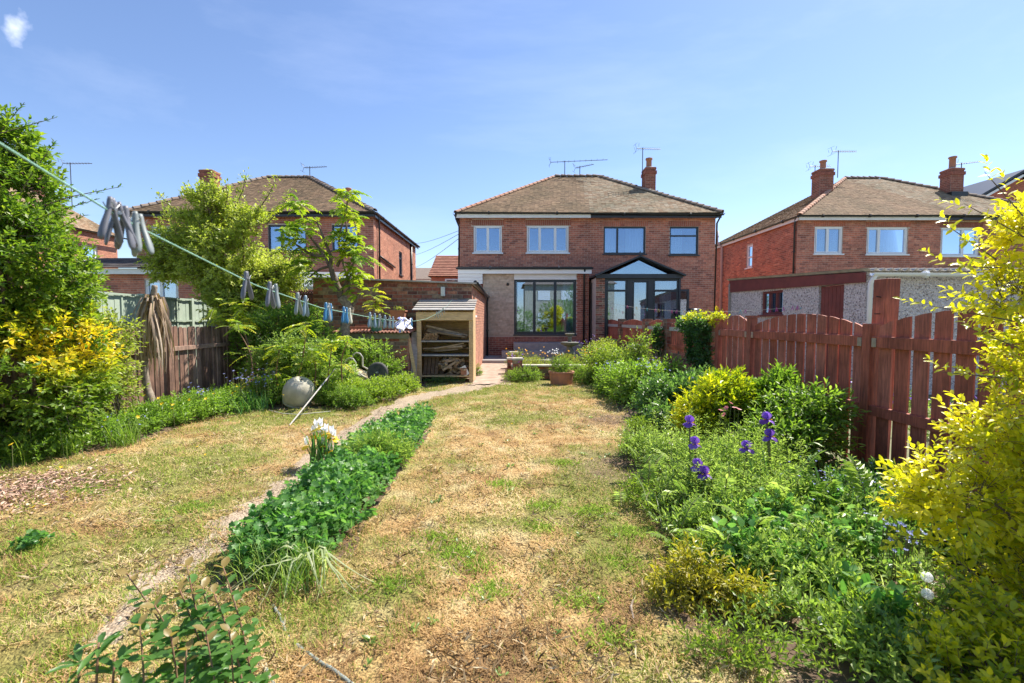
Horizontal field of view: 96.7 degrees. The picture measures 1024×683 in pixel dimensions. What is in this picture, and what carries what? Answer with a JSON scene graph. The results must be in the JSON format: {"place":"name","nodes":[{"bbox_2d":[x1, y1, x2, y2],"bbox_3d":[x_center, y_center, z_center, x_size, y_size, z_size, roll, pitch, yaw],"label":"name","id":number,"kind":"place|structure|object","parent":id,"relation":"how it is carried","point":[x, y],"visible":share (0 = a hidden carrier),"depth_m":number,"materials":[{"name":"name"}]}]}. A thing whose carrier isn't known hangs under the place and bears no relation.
{"place":"outdoors","nodes":[
{"label":"outdoors","id":0,"kind":"place"},
{"bbox_2d":[8,178,126,300],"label":"semi detached house","id":1,"kind":"structure","parent":0,"point":[87,227],"depth_m":21.30,"materials":[{"name":"red brick"}]},
{"bbox_2d":[2,384,494,682],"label":"gravel path","id":2,"kind":"structure","parent":0,"point":[116,623],"depth_m":2.91,"materials":[{"name":"beige gravel"}]},
{"bbox_2d":[129,169,419,297],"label":"semi detached house","id":3,"kind":"structure","parent":0,"point":[394,254],"depth_m":17.93,"materials":[{"name":"brick"}]},
{"bbox_2d":[268,225,306,251],"bbox_3d":[-8.607,-3.939,17.488,1.567,1.041,0.240,0,3,0],"label":"window","id":4,"kind":"structure","parent":3,"relation":"in","point":[303,235],"depth_m":17.59,"materials":[{"name":"blue glass"}]},
{"bbox_2d":[0,378,805,682],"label":"lawn","id":5,"kind":"structure","parent":0,"point":[12,658],"depth_m":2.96,"materials":[{"name":"beige plant"}]},
{"bbox_2d":[7,529,55,551],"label":"lawn weed","id":6,"kind":"object","parent":5,"relation":"on","point":[31,537],"visible":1,"depth_m":2.76,"materials":[{"name":"green plant"}]},
{"bbox_2d":[0,457,173,520],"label":"wood chips","id":7,"kind":"object","parent":5,"relation":"on","point":[26,486],"visible":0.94,"depth_m":3.77,"materials":[{"name":"brown wood"}]},
{"bbox_2d":[44,630,142,682],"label":"peony shoot","id":8,"kind":"object","parent":5,"relation":"on","point":[83,663],"visible":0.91,"depth_m":1.47,"materials":[{"name":"green plant"}]},
{"bbox_2d":[113,556,279,682],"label":"young shrub","id":9,"kind":"object","parent":5,"relation":"on","point":[214,648],"visible":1,"depth_m":1.56,"materials":[{"name":"green plant"}]},
{"bbox_2d":[217,541,374,606],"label":"flopped leaves","id":10,"kind":"object","parent":5,"relation":"on","point":[324,558],"visible":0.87,"depth_m":2.37,"materials":[{"name":"green plant"}]},
{"bbox_2d":[271,604,353,682],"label":"garden rope","id":11,"kind":"object","parent":5,"relation":"on","point":[328,666],"visible":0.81,"depth_m":1.84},
{"bbox_2d":[22,394,816,676],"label":"lawn weeds","id":12,"kind":"object","parent":5,"relation":"on","point":[805,663],"visible":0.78,"depth_m":2.25,"materials":[{"name":"green plant"}]},
{"bbox_2d":[548,370,573,384],"bbox_3d":[1.069,0.780,9.850,0.560,0.280,0.556,0,3,0],"label":"terracotta trough","id":13,"kind":"object","parent":5,"relation":"on","point":[561,378],"visible":0.91,"depth_m":9.63,"materials":[{"name":"ceramic"}]},
{"bbox_2d":[613,442,832,543],"bbox_3d":[1.397,1.031,3.428,1.266,0.408,2.059,0,3,0],"label":"ferny plant","id":14,"kind":"object","parent":5,"relation":"on","point":[654,466],"visible":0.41,"depth_m":3.06,"materials":[{"name":"green plant"}]},
{"bbox_2d":[10,369,855,463],"bbox_3d":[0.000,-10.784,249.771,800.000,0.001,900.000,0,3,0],"label":"ground","id":15,"kind":"structure","parent":0,"point":[468,385],"depth_m":9.83,"materials":[{"name":"brown soil"}]},
{"bbox_2d":[53,258,200,299],"bbox_3d":[-13.050,-1.282,16.575,5.500,3.741,1.864,0,3,0],"label":"extension","id":16,"kind":"object","parent":15,"relation":"on","point":[126,275],"visible":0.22,"depth_m":15.92,"materials":[{"name":"brick"}]},
{"bbox_2d":[66,291,270,376],"bbox_3d":[-7.872,-0.151,12.303,0.110,1.900,10.440,0,3,-10],"label":"green panel fence","id":17,"kind":"object","parent":15,"relation":"on","point":[183,312],"visible":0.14,"depth_m":10.03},
{"bbox_2d":[135,167,315,325],"bbox_3d":[-6.114,-1.399,9.884,3.882,4.649,2.048,0,3,0],"label":"apple tree","id":18,"kind":"object","parent":15,"relation":"on","point":[215,239],"visible":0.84,"depth_m":9.60,"materials":[{"name":"green plant"}]},
{"bbox_2d":[276,272,356,331],"bbox_3d":[-6.030,-0.654,12.963,2.740,2.840,2.240,0,3,0],"label":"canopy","id":19,"kind":"object","parent":15,"relation":"on","point":[309,296],"visible":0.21,"depth_m":13.37,"materials":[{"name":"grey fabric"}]},
{"bbox_2d":[428,256,457,281],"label":"distant house","id":20,"kind":"structure","parent":15,"relation":"on","point":[443,268],"depth_m":33.61,"materials":[{"name":"tile"}]},
{"bbox_2d":[453,157,724,354],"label":"semi detached house","id":21,"kind":"structure","parent":15,"relation":"on","point":[600,223],"depth_m":17.68,"materials":[{"name":"brick"}]},
{"bbox_2d":[472,226,502,253],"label":"window","id":22,"kind":"structure","parent":21,"relation":"in","point":[487,251],"depth_m":17.66,"materials":[{"name":"white plastic"}]},
{"bbox_2d":[526,226,569,253],"bbox_3d":[1.385,-3.942,17.654,1.715,1.093,0.170,0,3,0],"label":"window","id":23,"kind":"structure","parent":21,"relation":"in","point":[539,251],"depth_m":17.66,"materials":[{"name":"white plastic"}]},
{"bbox_2d":[602,227,646,254],"bbox_3d":[4.360,-3.904,17.716,1.724,1.094,0.292,0,3,0],"label":"window","id":24,"kind":"structure","parent":21,"relation":"in","point":[633,235],"depth_m":17.80,"materials":[{"name":"blue glass"}]},
{"bbox_2d":[668,227,699,255],"bbox_3d":[6.664,-3.883,17.716,1.215,1.135,0.289,0,3,0],"label":"window","id":25,"kind":"structure","parent":21,"relation":"in","point":[676,235],"depth_m":17.77,"materials":[{"name":"blue glass"}]},
{"bbox_2d":[714,308,1023,503],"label":"red picket fence","id":26,"kind":"object","parent":15,"relation":"on","point":[874,345],"visible":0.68,"depth_m":4.07,"materials":[{"name":"wood"}]},
{"bbox_2d":[871,278,900,451],"bbox_3d":[3.435,0.308,4.235,0.190,1.770,0.170,0,3,0],"label":"timber post","id":27,"kind":"object","parent":15,"relation":"on","point":[885,307],"visible":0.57,"depth_m":4.15,"materials":[{"name":"brown wood"}]},
{"bbox_2d":[463,363,510,384],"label":"concrete path","id":28,"kind":"structure","parent":0,"point":[493,372],"depth_m":11.30,"materials":[{"name":"beige concrete"}]},
{"bbox_2d":[0,363,1023,682],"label":"flower bed soil","id":29,"kind":"structure","parent":0,"point":[810,675],"depth_m":2.17,"materials":[{"name":"brown soil"}]},
{"bbox_2d":[0,102,129,454],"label":"evergreen shrub","id":30,"kind":"object","parent":29,"relation":"on","point":[44,326],"visible":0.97,"depth_m":4.62,"materials":[{"name":"green plant"}]},
{"bbox_2d":[0,417,151,467],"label":"grass clump","id":31,"kind":"object","parent":29,"relation":"on","point":[122,441],"visible":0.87,"depth_m":4.65,"materials":[{"name":"green plant"}]},
{"bbox_2d":[61,303,149,419],"bbox_3d":[-5.022,0.342,5.577,0.913,1.627,1.049,-3,4,-42],"label":"rose bush","id":32,"kind":"object","parent":29,"relation":"on","point":[117,402],"visible":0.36,"depth_m":5.62,"materials":[{"name":"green plant"}]},
{"bbox_2d":[0,325,257,418],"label":"brown picket fence","id":33,"kind":"object","parent":29,"relation":"on","point":[205,344],"visible":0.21,"depth_m":7.60,"materials":[{"name":"brown wood"}]},
{"bbox_2d":[0,371,285,467],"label":"border plants","id":34,"kind":"object","parent":29,"relation":"on","point":[155,413],"visible":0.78,"depth_m":5.84,"materials":[{"name":"green plant"}]},
{"bbox_2d":[130,285,175,403],"bbox_3d":[-4.962,0.177,6.312,0.464,1.914,0.460,2,4,40],"label":"dead cordyline","id":35,"kind":"object","parent":29,"relation":"on","point":[156,323],"visible":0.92,"depth_m":6.25,"materials":[{"name":"brown plant"}]},
{"bbox_2d":[177,388,285,415],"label":"bluebell leaves","id":36,"kind":"object","parent":29,"relation":"on","point":[261,407],"visible":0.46,"depth_m":6.93,"materials":[{"name":"green plant"}]},
{"bbox_2d":[198,298,276,376],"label":"sumac suckers","id":37,"kind":"object","parent":29,"relation":"on","point":[240,308],"visible":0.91,"depth_m":8.15,"materials":[{"name":"green plant"}]},
{"bbox_2d":[196,525,340,609],"bbox_3d":[-1.277,1.151,2.409,0.855,0.265,0.659,0,3,0],"label":"grass clump","id":38,"kind":"object","parent":29,"relation":"on","point":[266,570],"visible":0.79,"depth_m":2.41,"materials":[{"name":"green plant"}]},
{"bbox_2d":[223,298,360,378],"bbox_3d":[-4.322,0.052,9.021,2.645,1.842,1.276,-1,3,-13],"label":"climbing shrub","id":39,"kind":"object","parent":29,"relation":"on","point":[286,316],"visible":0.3,"depth_m":8.78,"materials":[{"name":"green plant"}]},
{"bbox_2d":[219,319,368,403],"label":"sumac suckers","id":40,"kind":"object","parent":29,"relation":"on","point":[302,328],"visible":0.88,"depth_m":7.49,"materials":[{"name":"green plant"}]},
{"bbox_2d":[233,331,359,398],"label":"flowering shrub","id":41,"kind":"object","parent":29,"relation":"on","point":[287,361],"visible":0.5,"depth_m":7.92,"materials":[{"name":"green plant"}]},
{"bbox_2d":[282,376,314,408],"bbox_3d":[-3.430,0.825,7.312,0.502,0.532,0.496,0,3,0],"label":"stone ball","id":42,"kind":"object","parent":29,"relation":"on","point":[298,391],"visible":0.92,"depth_m":7.14,"materials":[{"name":"stone"}]},
{"bbox_2d":[220,444,402,569],"bbox_3d":[-1.333,1.084,3.285,0.871,0.347,1.865,0,3,0],"label":"geranium patch","id":43,"kind":"object","parent":29,"relation":"on","point":[329,491],"visible":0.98,"depth_m":2.91,"materials":[{"name":"green plant"}]},
{"bbox_2d":[301,417,338,463],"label":"white iris clump","id":44,"kind":"object","parent":29,"relation":"on","point":[320,447],"visible":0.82,"depth_m":4.28,"materials":[{"name":"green plant"}]},
{"bbox_2d":[270,188,386,376],"bbox_3d":[-3.639,-1.037,9.196,2.337,3.995,1.508,0,3,0],"label":"sumac tree","id":45,"kind":"object","parent":29,"relation":"on","point":[291,228],"visible":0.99,"depth_m":9.15,"materials":[{"name":"green plant"}]},
{"bbox_2d":[310,380,375,408],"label":"shrub","id":46,"kind":"object","parent":29,"relation":"on","point":[359,396],"visible":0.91,"depth_m":7.18,"materials":[{"name":"green plant"}]},
{"bbox_2d":[319,371,421,405],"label":"ground cover","id":47,"kind":"object","parent":29,"relation":"on","point":[384,387],"visible":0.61,"depth_m":7.83,"materials":[{"name":"green plant"}]},
{"bbox_2d":[343,352,387,380],"bbox_3d":[-2.843,0.545,8.854,0.874,0.684,0.528,-1,3,-11],"label":"wheelbarrow","id":48,"kind":"object","parent":47,"relation":"on","point":[378,368],"visible":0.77,"depth_m":8.71,"materials":[{"name":"metal"}]},
{"bbox_2d":[333,327,416,376],"bbox_3d":[-2.980,0.293,10.191,1.640,1.218,1.170,0,3,0],"label":"brick bunker","id":49,"kind":"object","parent":29,"relation":"on","point":[398,341],"visible":0.31,"depth_m":9.71},
{"bbox_2d":[370,320,383,331],"bbox_3d":[-2.906,-0.337,9.745,0.300,0.240,0.300,0,3,0],"label":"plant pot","id":50,"kind":"object","parent":49,"relation":"on","point":[376,329],"visible":0.48,"depth_m":9.64,"materials":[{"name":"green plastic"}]},
{"bbox_2d":[361,283,389,319],"bbox_3d":[-2.903,-0.816,9.673,0.650,0.843,0.664,0,3,0],"label":"sapling","id":51,"kind":"object","parent":50,"relation":"in","point":[375,307],"visible":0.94,"depth_m":9.70,"materials":[{"name":"green plant"}]},
{"bbox_2d":[343,426,416,467],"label":"crocosmia clump","id":52,"kind":"object","parent":29,"relation":"on","point":[375,442],"visible":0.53,"depth_m":4.26,"materials":[{"name":"green plant"}]},
{"bbox_2d":[353,334,410,379],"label":"laurel shrub","id":53,"kind":"object","parent":29,"relation":"on","point":[380,352],"visible":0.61,"depth_m":9.25,"materials":[{"name":"green plant"}]},
{"bbox_2d":[331,401,436,458],"bbox_3d":[-1.359,0.984,5.287,0.884,0.345,2.276,0,3,0],"label":"geranium patch","id":54,"kind":"object","parent":29,"relation":"on","point":[414,419],"visible":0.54,"depth_m":5.18,"materials":[{"name":"green plant"}]},
{"bbox_2d":[307,276,489,377],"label":"brick garage","id":55,"kind":"structure","parent":29,"relation":"on","point":[407,294],"depth_m":10.76,"materials":[{"name":"brown brick"}]},
{"bbox_2d":[0,142,450,320],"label":"washing line","id":56,"kind":"object","parent":55,"relation":"attached to","point":[45,171],"visible":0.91,"depth_m":0.79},
{"bbox_2d":[97,196,122,244],"bbox_3d":[-0.714,-0.217,0.811,0.016,0.080,0.048,0,-1,-6],"label":"clothes peg","id":57,"kind":"object","parent":56,"relation":"attached to","point":[110,206],"visible":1,"depth_m":0.81,"materials":[{"name":"grey plastic"}]},
{"bbox_2d":[104,201,137,246],"bbox_3d":[-0.715,-0.214,0.829,0.016,0.080,0.048,2,7,34],"label":"clothes peg","id":58,"kind":"object","parent":56,"relation":"attached to","point":[120,211],"visible":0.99,"depth_m":0.82,"materials":[{"name":"grey plastic"}]},
{"bbox_2d":[114,205,135,249],"bbox_3d":[-0.718,-0.211,0.844,0.048,0.080,0.016,5,4,21],"label":"clothes peg","id":59,"kind":"object","parent":56,"relation":"attached to","point":[131,241],"visible":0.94,"depth_m":0.84,"materials":[{"name":"grey plastic"}]},
{"bbox_2d":[130,211,141,254],"bbox_3d":[-0.719,-0.208,0.870,0.048,0.080,0.016,4,5,44],"label":"clothes peg","id":60,"kind":"object","parent":56,"relation":"attached to","point":[135,221],"visible":0.86,"depth_m":0.86,"materials":[{"name":"plastic"}]},
{"bbox_2d":[131,214,153,256],"bbox_3d":[-0.718,-0.206,0.882,0.048,0.080,0.016,-4,2,16],"label":"clothes peg","id":61,"kind":"object","parent":56,"relation":"attached to","point":[147,240],"visible":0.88,"depth_m":0.88,"materials":[{"name":"plastic"}]},
{"bbox_2d":[412,299,476,382],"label":"log store","id":62,"kind":"structure","parent":29,"relation":"on","point":[460,318],"depth_m":10.22,"materials":[{"name":"brown wood"}]},
{"bbox_2d":[505,349,583,364],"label":"bed plants","id":63,"kind":"object","parent":29,"relation":"on","point":[530,360],"visible":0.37,"depth_m":11.71,"materials":[{"name":"green plant"}]},
{"bbox_2d":[507,351,584,378],"bbox_3d":[0.810,0.572,11.852,1.880,0.500,2.640,0,3,0],"label":"raised bed","id":64,"kind":"object","parent":29,"relation":"on","point":[544,368],"visible":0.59,"depth_m":10.64,"materials":[{"name":"brick"}]},
{"bbox_2d":[501,360,599,383],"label":"edge plants","id":65,"kind":"object","parent":29,"relation":"on","point":[581,376],"visible":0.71,"depth_m":10.13,"materials":[{"name":"green plant"}]},
{"bbox_2d":[576,336,630,382],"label":"border perennials","id":66,"kind":"object","parent":29,"relation":"on","point":[597,343],"visible":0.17,"depth_m":11.82,"materials":[{"name":"green plant"}]},
{"bbox_2d":[580,327,659,383],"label":"privet bush","id":67,"kind":"object","parent":29,"relation":"on","point":[638,352],"visible":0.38,"depth_m":9.15,"materials":[{"name":"green plant"}]},
{"bbox_2d":[590,353,686,405],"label":"columbine clump","id":68,"kind":"object","parent":29,"relation":"on","point":[621,382],"visible":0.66,"depth_m":7.56,"materials":[{"name":"green plant"}]},
{"bbox_2d":[606,319,722,376],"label":"boundary wall","id":69,"kind":"structure","parent":29,"relation":"on","point":[618,329],"depth_m":10.31,"materials":[{"name":"brick"}]},
{"bbox_2d":[649,313,714,375],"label":"ivy","id":70,"kind":"object","parent":69,"relation":"attached to","point":[697,335],"visible":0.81,"depth_m":7.71,"materials":[{"name":"green plant"}]},
{"bbox_2d":[682,309,729,327],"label":"ivy","id":71,"kind":"object","parent":69,"relation":"attached to","point":[715,314],"visible":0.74,"depth_m":7.36,"materials":[{"name":"yellow plant"}]},
{"bbox_2d":[624,362,727,432],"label":"mounded shrub","id":72,"kind":"object","parent":29,"relation":"on","point":[657,400],"visible":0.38,"depth_m":6.13,"materials":[{"name":"green plant"}]},
{"bbox_2d":[614,418,814,544],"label":"feathery weeds","id":73,"kind":"object","parent":29,"relation":"on","point":[726,452],"visible":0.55,"depth_m":3.40,"materials":[{"name":"green plant"}]},
{"bbox_2d":[667,364,766,446],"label":"golden shrub","id":74,"kind":"object","parent":29,"relation":"on","point":[714,394],"visible":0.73,"depth_m":4.70,"materials":[{"name":"yellow plant"}]},
{"bbox_2d":[643,530,792,627],"bbox_3d":[0.989,1.135,2.222,0.686,0.372,0.486,1,3,28],"label":"wilting plant","id":75,"kind":"object","parent":29,"relation":"on","point":[685,579],"visible":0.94,"depth_m":2.22,"materials":[{"name":"yellow plant"}]},
{"bbox_2d":[646,408,856,505],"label":"upright stalks","id":76,"kind":"object","parent":29,"relation":"on","point":[705,442],"visible":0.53,"depth_m":3.43,"materials":[{"name":"green plant"}]},
{"bbox_2d":[717,359,808,435],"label":"shining shrub","id":77,"kind":"object","parent":29,"relation":"on","point":[780,373],"visible":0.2,"depth_m":4.70,"materials":[{"name":"green plant"}]},
{"bbox_2d":[708,510,878,591],"bbox_3d":[1.489,1.129,2.413,0.810,0.309,0.496,2,3,34],"label":"broad leaf weed","id":78,"kind":"object","parent":29,"relation":"on","point":[734,529],"visible":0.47,"depth_m":2.44,"materials":[{"name":"green plant"}]},
{"bbox_2d":[614,413,975,682],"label":"verge weeds","id":79,"kind":"object","parent":29,"relation":"on","point":[749,652],"visible":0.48,"depth_m":1.88,"materials":[{"name":"green plant"}]},
{"bbox_2d":[638,479,962,627],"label":"strap leaves","id":80,"kind":"object","parent":29,"relation":"on","point":[786,554],"visible":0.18,"depth_m":2.33,"materials":[{"name":"green plant"}]},
{"bbox_2d":[730,375,871,474],"bbox_3d":[2.614,0.782,4.342,1.206,0.969,1.204,0,3,0],"label":"peony bush","id":81,"kind":"object","parent":29,"relation":"on","point":[796,420],"visible":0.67,"depth_m":4.12,"materials":[{"name":"green plant"}]},
{"bbox_2d":[715,473,912,576],"bbox_3d":[1.916,1.085,2.792,1.191,0.381,0.850,-2,3,-28],"label":"cranesbill","id":82,"kind":"object","parent":29,"relation":"on","point":[876,534],"visible":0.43,"depth_m":2.68,"materials":[{"name":"green plant"}]},
{"bbox_2d":[730,450,901,540],"bbox_3d":[2.046,0.982,3.117,1.007,0.499,1.061,-1,3,-16],"label":"ferny plant","id":83,"kind":"object","parent":29,"relation":"on","point":[850,471],"visible":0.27,"depth_m":2.93,"materials":[{"name":"green plant"}]},
{"bbox_2d":[648,484,995,682],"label":"border weeds","id":84,"kind":"object","parent":29,"relation":"on","point":[786,593],"visible":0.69,"depth_m":2.21,"materials":[{"name":"green plant"}]},
{"bbox_2d":[816,573,928,627],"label":"dock leaves","id":85,"kind":"object","parent":29,"relation":"on","point":[865,581],"visible":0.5,"depth_m":2.05,"materials":[{"name":"green plant"}]},
{"bbox_2d":[864,512,962,592],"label":"bluebells","id":86,"kind":"object","parent":29,"relation":"on","point":[907,545],"visible":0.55,"depth_m":2.33,"materials":[{"name":"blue plant"}]},
{"bbox_2d":[806,454,1023,575],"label":"forget me not patch","id":87,"kind":"object","parent":29,"relation":"on","point":[873,471],"visible":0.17,"depth_m":3.02,"materials":[{"name":"green plant"}]},
{"bbox_2d":[868,154,1023,682],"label":"golden privet","id":88,"kind":"object","parent":29,"relation":"on","point":[996,501],"visible":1,"depth_m":1.96,"materials":[{"name":"yellow plant"}]},
{"bbox_2d":[0,0,1023,267],"label":"sky","id":89,"kind":"structure","parent":0,"point":[429,110],"materials":[{"name":"blue"}]},
{"bbox_2d":[482,355,580,362],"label":"patio","id":90,"kind":"structure","parent":0,"point":[493,359],"depth_m":14.71,"materials":[{"name":"beige concrete"}]},
{"bbox_2d":[456,266,592,354],"bbox_3d":[0.444,-1.189,18.662,4.841,3.193,5.204,0,3,0],"label":"extension","id":91,"kind":"object","parent":90,"relation":"on","point":[499,286],"visible":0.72,"depth_m":16.36,"materials":[{"name":"paint"}]},
{"bbox_2d":[513,280,576,335],"bbox_3d":[1.192,-1.222,16.435,2.291,2.020,0.274,0,3,0],"label":"folding door","id":92,"kind":"structure","parent":91,"relation":"in","point":[569,286],"depth_m":16.41,"materials":[{"name":"clear glass"}]},
{"bbox_2d":[513,342,582,349],"bbox_3d":[1.250,0.275,16.073,2.400,0.480,0.580,0,3,0],"label":"concrete step","id":93,"kind":"object","parent":90,"relation":"on","point":[538,345],"visible":0.52,"depth_m":15.78,"materials":[{"name":"grey concrete"}]},
{"bbox_2d":[502,350,588,357],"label":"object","id":94,"kind":"object","parent":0,"point":[532,352],"visible":0.53,"depth_m":15.29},
{"bbox_2d":[726,363,1003,503],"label":"neighbouring lawn","id":95,"kind":"structure","parent":0,"point":[951,398],"depth_m":5.39,"materials":[{"name":"green plant"}]},
{"bbox_2d":[589,251,688,353],"bbox_3d":[4.492,-1.257,16.518,3.426,3.697,2.480,0,3,0],"label":"conservatory","id":96,"kind":"object","parent":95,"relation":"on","point":[645,273],"visible":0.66,"depth_m":15.61,"materials":[{"name":"brick"}]},
{"bbox_2d":[604,278,628,342],"bbox_3d":[3.589,-0.999,15.698,0.838,2.362,0.200,0,3,0],"label":"window","id":97,"kind":"structure","parent":96,"relation":"in","point":[622,290],"depth_m":15.63,"materials":[{"name":"black glass"}]},
{"bbox_2d":[628,278,651,344],"bbox_3d":[4.391,-0.824,15.697,0.765,2.712,0.201,0,3,0],"label":"door","id":98,"kind":"structure","parent":96,"relation":"in","point":[645,284],"depth_m":15.60,"materials":[{"name":"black glass"}]},
{"bbox_2d":[651,278,680,320],"bbox_3d":[5.274,-0.999,15.699,1.002,2.362,0.203,0,3,0],"label":"window","id":99,"kind":"structure","parent":96,"relation":"in","point":[665,290],"depth_m":15.70,"materials":[{"name":"black glass"}]},
{"bbox_2d":[727,268,1022,394],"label":"pebbledash garage","id":100,"kind":"structure","parent":95,"relation":"on","point":[851,299],"depth_m":8.76,"materials":[{"name":"grey stone"}]},
{"bbox_2d":[714,156,1023,328],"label":"semi detached house","id":101,"kind":"structure","parent":0,"point":[846,222],"depth_m":18.19,"materials":[{"name":"brick"}]},
{"bbox_2d":[813,227,843,254],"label":"window","id":102,"kind":"structure","parent":101,"relation":"in","point":[826,235],"depth_m":18.18,"materials":[{"name":"white plastic"}]},
{"bbox_2d":[865,227,909,255],"bbox_3d":[14.863,-3.971,18.110,1.727,1.117,0.286,0,3,0],"label":"window","id":103,"kind":"structure","parent":101,"relation":"in","point":[894,239],"depth_m":18.09,"materials":[{"name":"white plastic"}]},
{"bbox_2d":[940,228,980,256],"bbox_3d":[17.748,-3.926,18.055,1.632,1.159,0.170,0,3,0],"label":"window","id":104,"kind":"structure","parent":101,"relation":"in","point":[950,243],"depth_m":18.10,"materials":[{"name":"white plastic"}]},
{"bbox_2d":[963,169,1023,200],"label":"gable house","id":105,"kind":"structure","parent":0,"point":[987,187],"depth_m":21.28,"materials":[{"name":"brick"}]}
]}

